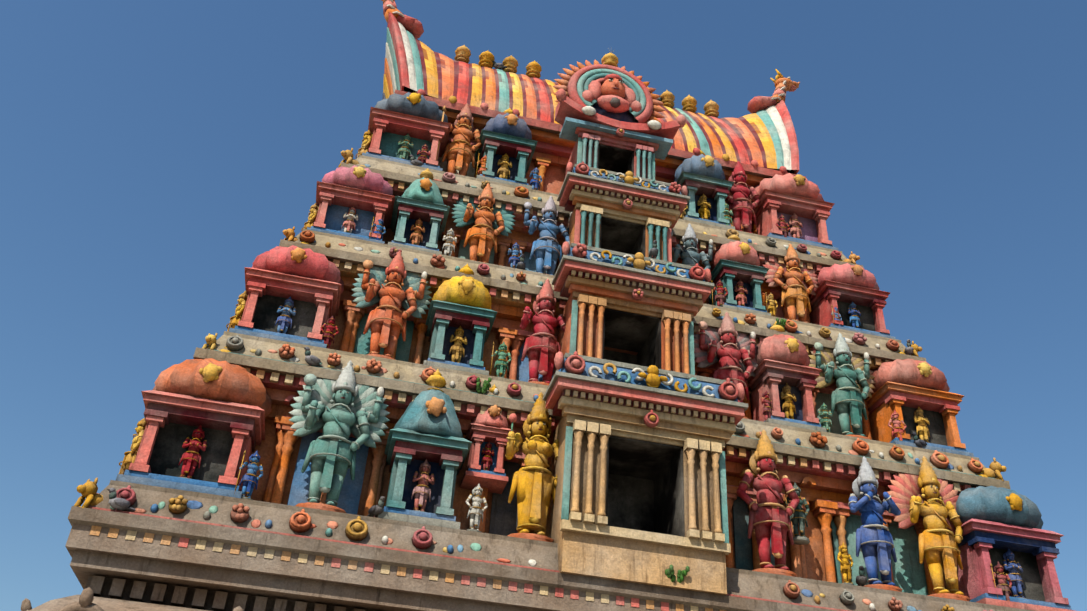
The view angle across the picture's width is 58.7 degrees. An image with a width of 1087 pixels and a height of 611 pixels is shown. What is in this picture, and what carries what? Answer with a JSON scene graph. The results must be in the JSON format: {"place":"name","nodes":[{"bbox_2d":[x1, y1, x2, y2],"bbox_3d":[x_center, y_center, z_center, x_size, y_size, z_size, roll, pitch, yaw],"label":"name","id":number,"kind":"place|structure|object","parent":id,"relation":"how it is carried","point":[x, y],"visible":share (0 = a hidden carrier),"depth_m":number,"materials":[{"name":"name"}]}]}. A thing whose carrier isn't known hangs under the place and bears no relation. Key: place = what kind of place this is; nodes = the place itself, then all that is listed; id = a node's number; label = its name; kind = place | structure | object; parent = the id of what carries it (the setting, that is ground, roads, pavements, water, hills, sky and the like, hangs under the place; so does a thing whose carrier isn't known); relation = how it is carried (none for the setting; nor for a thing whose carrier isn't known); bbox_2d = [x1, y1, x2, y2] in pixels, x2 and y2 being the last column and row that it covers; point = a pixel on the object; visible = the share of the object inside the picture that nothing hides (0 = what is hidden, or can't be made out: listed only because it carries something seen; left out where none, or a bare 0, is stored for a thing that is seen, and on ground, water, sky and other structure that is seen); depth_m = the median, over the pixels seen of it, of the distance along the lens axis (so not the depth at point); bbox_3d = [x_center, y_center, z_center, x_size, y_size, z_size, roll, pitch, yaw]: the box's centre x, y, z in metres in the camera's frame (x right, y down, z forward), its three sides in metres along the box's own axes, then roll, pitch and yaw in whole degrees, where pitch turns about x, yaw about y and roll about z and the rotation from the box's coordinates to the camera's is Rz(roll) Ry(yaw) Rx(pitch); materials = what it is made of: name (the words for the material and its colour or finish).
{"place":"outdoors","nodes":[
{"label":"outdoors","id":0,"kind":"place"},
{"bbox_2d":[0,0,1086,610],"label":"sky","id":1,"kind":"structure","parent":0,"point":[151,151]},
{"label":"ground","id":2,"kind":"structure","parent":0,"visible":0},
{"bbox_2d":[21,575,364,610],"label":"tower base","id":3,"kind":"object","parent":2,"relation":"on","point":[95,585],"depth_m":7.45,"materials":[{"name":"stone"}]},
{"bbox_2d":[29,89,1032,610],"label":"core","id":4,"kind":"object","parent":2,"relation":"on","point":[211,571],"visible":0.25,"depth_m":8.66,"materials":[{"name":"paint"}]},
{"bbox_2d":[107,488,135,511],"bbox_3d":[-3.296,1.542,7.551,0.286,0.184,0.099,24,-38,-27],"label":"pigeon","id":5,"kind":"object","parent":4,"relation":"on","point":[116,503],"visible":0.96,"depth_m":7.51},
{"bbox_2d":[119,418,146,474],"bbox_3d":[-3.510,1.281,8.283,0.198,0.766,0.300,3,-33,2],"label":"statue flank","id":6,"kind":"object","parent":4,"relation":"on","point":[129,457],"visible":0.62,"depth_m":8.21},
{"bbox_2d":[226,291,247,331],"bbox_3d":[-3.066,0.143,9.686,0.279,0.714,0.184,-13,-37,25],"label":"statue flank","id":7,"kind":"object","parent":4,"relation":"on","point":[239,311],"visible":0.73,"depth_m":9.64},
{"bbox_2d":[234,450,262,499],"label":"small statue","id":8,"kind":"object","parent":4,"relation":"on","point":[249,479],"visible":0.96,"depth_m":8.11,"materials":[{"name":"blue paint"}]},
{"bbox_2d":[301,203,318,230],"bbox_3d":[-2.653,-0.915,10.992,0.257,0.658,0.170,-13,-37,25],"label":"statue flank","id":9,"kind":"object","parent":4,"relation":"on","point":[313,210],"visible":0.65,"depth_m":10.98,"materials":[{"name":"yellow paint"}]},
{"bbox_2d":[303,347,322,366],"bbox_3d":[-2.158,0.512,9.081,0.286,0.184,0.099,31,-42,-34],"label":"pigeon","id":10,"kind":"object","parent":4,"relation":"on","point":[311,360],"visible":0.94,"depth_m":9.03,"materials":[{"name":"grey"}]},
{"bbox_2d":[321,316,338,348],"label":"small statue","id":11,"kind":"object","parent":4,"relation":"on","point":[328,336],"visible":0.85,"depth_m":9.51,"materials":[{"name":"red paint"}]},
{"bbox_2d":[289,360,389,512],"bbox_3d":[-1.858,1.165,8.634,0.911,1.562,0.377,10,-34,-9],"label":"statue","id":12,"kind":"object","parent":4,"relation":"on","point":[341,408],"visible":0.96,"depth_m":8.67,"materials":[{"name":"teal paint"}]},
{"bbox_2d":[355,130,372,158],"bbox_3d":[-2.268,-1.948,12.234,0.198,0.766,0.300,3,-33,2],"label":"statue flank","id":13,"kind":"object","parent":4,"relation":"on","point":[367,139],"visible":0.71,"depth_m":12.21,"materials":[{"name":"yellow paint"}]},
{"bbox_2d":[367,496,384,517],"bbox_3d":[-1.422,1.733,8.192,0.099,0.184,0.286,20,-37,-22],"label":"pigeon","id":14,"kind":"object","parent":4,"relation":"on","point":[375,510],"visible":0.9,"depth_m":8.13,"materials":[{"name":"grey"}]},
{"bbox_2d":[351,251,431,359],"bbox_3d":[-1.591,0.020,9.992,0.849,1.456,0.351,10,-34,-9],"label":"statue","id":15,"kind":"object","parent":4,"relation":"on","point":[393,288],"visible":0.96,"depth_m":10.03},
{"bbox_2d":[408,155,422,165],"bbox_3d":[-1.545,-1.751,11.911,0.286,0.184,0.099,16,-35,-17],"label":"pigeon","id":16,"kind":"object","parent":4,"relation":"on","point":[413,160],"visible":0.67,"depth_m":11.86,"materials":[{"name":"grey"}]},
{"bbox_2d":[417,144,430,162],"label":"small statue","id":17,"kind":"object","parent":4,"relation":"on","point":[424,152],"visible":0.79,"depth_m":12.03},
{"bbox_2d":[442,228,456,255],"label":"small statue","id":18,"kind":"object","parent":4,"relation":"on","point":[448,246],"visible":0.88,"depth_m":10.93,"materials":[{"name":"white paint"}]},
{"bbox_2d":[436,103,482,175],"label":"statue","id":19,"kind":"object","parent":4,"relation":"on","point":[459,153],"visible":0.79,"depth_m":12.37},
{"bbox_2d":[466,484,487,531],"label":"small statue","id":20,"kind":"object","parent":4,"relation":"on","point":[475,512],"visible":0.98,"depth_m":8.41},
{"bbox_2d":[476,154,486,175],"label":"small statue","id":21,"kind":"object","parent":4,"relation":"on","point":[483,160],"visible":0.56,"depth_m":12.16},
{"bbox_2d":[452,183,515,262],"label":"statue","id":22,"kind":"object","parent":4,"relation":"on","point":[485,215],"visible":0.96,"depth_m":11.37,"materials":[{"name":"orange paint"}]},
{"bbox_2d":[490,342,511,377],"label":"small statue","id":23,"kind":"object","parent":4,"relation":"on","point":[501,364],"visible":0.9,"depth_m":9.78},
{"bbox_2d":[508,242,521,267],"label":"small statue","id":24,"kind":"object","parent":4,"relation":"on","point":[514,259],"visible":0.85,"depth_m":11.04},
{"bbox_2d":[517,254,525,269],"bbox_3d":[-0.255,-0.446,10.978,0.100,0.184,0.286,10,-34,-9],"label":"pigeon","id":25,"kind":"object","parent":4,"relation":"on","point":[521,264],"visible":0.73,"depth_m":10.91,"materials":[{"name":"grey"}]},
{"bbox_2d":[505,392,558,541],"bbox_3d":[-0.083,1.486,8.921,0.608,1.562,0.337,10,-34,-9],"label":"statue","id":26,"kind":"object","parent":4,"relation":"on","point":[534,482],"visible":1,"depth_m":8.79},
{"bbox_2d":[529,167,541,189],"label":"small statue","id":27,"kind":"object","parent":4,"relation":"on","point":[535,182],"visible":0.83,"depth_m":12.24,"materials":[{"name":"blue paint"}]},
{"bbox_2d":[520,279,565,385],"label":"statue","id":28,"kind":"object","parent":4,"relation":"on","point":[542,347],"visible":0.81,"depth_m":10.14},
{"bbox_2d":[524,196,571,274],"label":"statue","id":29,"kind":"object","parent":4,"relation":"on","point":[546,251],"visible":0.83,"depth_m":11.42,"materials":[{"name":"blue paint"}]},
{"bbox_2d":[74,346,1074,610],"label":"tower tier","id":30,"kind":"object","parent":4,"relation":"on","point":[646,494],"visible":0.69,"depth_m":8.73,"materials":[{"name":"paint"}]},
{"bbox_2d":[665,564,689,582],"bbox_3d":[1.133,2.292,8.185,0.206,0.185,0.098,10,-34,-9],"label":"ledge weed","id":31,"kind":"object","parent":30,"relation":"on","point":[669,572],"visible":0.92,"depth_m":8.18,"materials":[{"name":"green plant"}]},
{"bbox_2d":[382,11,798,173],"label":"barrel-vaulted roof","id":32,"kind":"structure","parent":4,"relation":"on","point":[765,138],"depth_m":13.99,"materials":[{"name":"paint"}]},
{"bbox_2d":[493,61,506,68],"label":"pigeon","id":33,"kind":"object","parent":32,"relation":"on","point":[498,65],"visible":0.9,"depth_m":15.10,"materials":[{"name":"grey"}]},
{"bbox_2d":[381,0,799,173],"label":"roof ornaments","id":34,"kind":"object","parent":32,"relation":"attached to","point":[608,95],"visible":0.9,"depth_m":13.39,"materials":[{"name":"paint"}]},
{"bbox_2d":[338,92,859,272],"bbox_3d":[0.549,-0.964,13.598,6.722,2.269,3.586,10,-34,-9],"label":"tower tier","id":35,"kind":"object","parent":4,"relation":"on","point":[401,128],"visible":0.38,"depth_m":12.49,"materials":[{"name":"paint"}]},
{"bbox_2d":[283,161,922,366],"bbox_3d":[0.478,0.359,12.680,7.482,2.087,4.379,10,-34,-9],"label":"tower tier","id":36,"kind":"object","parent":4,"relation":"on","point":[627,212],"visible":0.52,"depth_m":11.34,"materials":[{"name":"paint"}]},
{"bbox_2d":[369,217,385,240],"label":"small statue","id":37,"kind":"object","parent":36,"relation":"on","point":[379,228],"visible":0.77,"depth_m":10.81,"materials":[{"name":"blue paint"}]},
{"bbox_2d":[776,318,786,328],"bbox_3d":[2.731,0.218,11.123,0.120,0.229,0.095,5,-33,-1],"label":"ledge weed","id":38,"kind":"object","parent":36,"relation":"on","point":[782,322],"visible":0.69,"depth_m":11.09,"materials":[{"name":"green plant"}]},
{"bbox_2d":[831,306,841,326],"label":"small statue","id":39,"kind":"object","parent":36,"relation":"on","point":[837,314],"visible":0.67,"depth_m":11.68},
{"bbox_2d":[202,241,1006,492],"bbox_3d":[0.391,1.683,11.809,8.297,2.213,5.227,10,-34,-9],"label":"tower tier","id":40,"kind":"object","parent":4,"relation":"on","point":[647,309],"visible":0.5,"depth_m":10.13,"materials":[{"name":"paint"}]},
{"bbox_2d":[476,377,491,393],"bbox_3d":[-0.580,0.784,9.326,0.146,0.199,0.066,7,-33,-3],"label":"ledge weed","id":41,"kind":"object","parent":40,"relation":"on","point":[485,387],"visible":0.92,"depth_m":9.32,"materials":[{"name":"green plant"}]},
{"bbox_2d":[649,240,657,258],"bbox_3d":[1.201,-0.577,10.563,0.100,0.184,0.285,10,-34,-9],"label":"pigeon","id":42,"kind":"object","parent":40,"relation":"on","point":[653,252],"visible":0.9,"depth_m":10.49,"materials":[{"name":"grey"}]},
{"bbox_2d":[679,205,687,218],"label":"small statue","id":43,"kind":"object","parent":4,"relation":"on","point":[682,214],"visible":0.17,"depth_m":12.51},
{"bbox_2d":[671,223,713,279],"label":"statue","id":44,"kind":"object","parent":4,"relation":"on","point":[690,255],"visible":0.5,"depth_m":11.84,"materials":[{"name":"grey paint"}]},
{"bbox_2d":[711,280,727,305],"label":"small statue","id":45,"kind":"object","parent":4,"relation":"on","point":[720,297],"visible":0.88,"depth_m":11.44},
{"bbox_2d":[694,312,757,418],"bbox_3d":[2.037,0.677,10.579,0.849,1.456,0.351,10,-34,-9],"label":"statue","id":46,"kind":"object","parent":4,"relation":"on","point":[729,347],"visible":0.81,"depth_m":10.66,"materials":[{"name":"red paint"}]},
{"bbox_2d":[722,202,732,224],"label":"small statue","id":47,"kind":"object","parent":4,"relation":"on","point":[728,212],"visible":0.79,"depth_m":12.67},
{"bbox_2d":[726,161,760,232],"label":"statue","id":48,"kind":"object","parent":4,"relation":"on","point":[741,206],"visible":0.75,"depth_m":12.98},
{"bbox_2d":[761,391,772,421],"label":"small statue","id":49,"kind":"object","parent":4,"relation":"on","point":[767,408],"visible":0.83,"depth_m":10.23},
{"bbox_2d":[737,429,799,576],"bbox_3d":[2.165,1.893,9.285,0.565,1.562,0.373,31,-42,-34],"label":"statue","id":50,"kind":"object","parent":4,"relation":"on","point":[769,513],"visible":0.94,"depth_m":9.17,"materials":[{"name":"red paint"}]},
{"bbox_2d":[784,483,809,544],"bbox_3d":[2.467,2.011,9.415,0.279,0.618,0.161,10,-34,-9],"label":"statue attendant","id":51,"kind":"object","parent":50,"relation":"attached to","point":[798,515],"visible":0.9,"depth_m":9.34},
{"bbox_2d":[765,293,777,316],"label":"small statue","id":52,"kind":"object","parent":4,"relation":"on","point":[772,307],"visible":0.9,"depth_m":11.54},
{"bbox_2d":[776,214,789,237],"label":"small statue","id":53,"kind":"object","parent":4,"relation":"on","point":[783,224],"visible":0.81,"depth_m":12.80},
{"bbox_2d":[763,244,818,322],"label":"statue","id":54,"kind":"object","parent":4,"relation":"on","point":[800,285],"visible":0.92,"depth_m":11.98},
{"bbox_2d":[818,403,831,432],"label":"small statue","id":55,"kind":"object","parent":4,"relation":"on","point":[825,421],"visible":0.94,"depth_m":10.34,"materials":[{"name":"teal paint"}]},
{"bbox_2d":[808,333,875,438],"bbox_3d":[3.387,0.922,10.797,0.849,1.456,0.351,10,-34,-9],"label":"statue","id":56,"kind":"object","parent":4,"relation":"on","point":[846,368],"visible":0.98,"depth_m":10.82,"materials":[{"name":"teal paint"}]},
{"bbox_2d":[837,542,853,584],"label":"small statue","id":57,"kind":"object","parent":4,"relation":"on","point":[845,565],"visible":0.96,"depth_m":8.95,"materials":[{"name":"yellow paint"}]},
{"bbox_2d":[856,566,866,586],"bbox_3d":[2.928,2.521,8.896,0.099,0.184,0.286,-6,-35,15],"label":"pigeon","id":58,"kind":"object","parent":4,"relation":"on","point":[861,579],"visible":0.96,"depth_m":8.83,"materials":[{"name":"grey"}]},
{"bbox_2d":[848,457,902,591],"bbox_3d":[3.223,2.132,9.426,0.545,1.437,0.347,10,-34,-9],"label":"statue","id":59,"kind":"object","parent":4,"relation":"on","point":[874,541],"visible":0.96,"depth_m":9.30,"materials":[{"name":"blue paint"}]},
{"bbox_2d":[888,410,906,440],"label":"small statue","id":60,"kind":"object","parent":4,"relation":"on","point":[896,428],"visible":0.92,"depth_m":10.50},
{"bbox_2d":[904,339,912,354],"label":"pigeon","id":61,"kind":"object","parent":4,"relation":"on","point":[908,350],"visible":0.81,"depth_m":11.32,"materials":[{"name":"grey"}]},
{"bbox_2d":[912,432,926,447],"bbox_3d":[4.069,1.484,10.416,0.286,0.184,0.099,21,-37,-24],"label":"pigeon","id":62,"kind":"object","parent":4,"relation":"on","point":[920,443],"visible":0.83,"depth_m":10.36,"materials":[{"name":"grey"}]},
{"bbox_2d":[888,456,970,600],"bbox_3d":[3.886,2.205,9.563,0.911,1.562,0.377,10,-34,-9],"label":"statue","id":63,"kind":"object","parent":4,"relation":"on","point":[928,496],"visible":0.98,"depth_m":9.56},
{"bbox_2d":[990,562,1011,600],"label":"small statue","id":64,"kind":"object","parent":4,"relation":"on","point":[1001,576],"visible":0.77,"depth_m":9.25,"materials":[{"name":"pink paint"}]}
]}

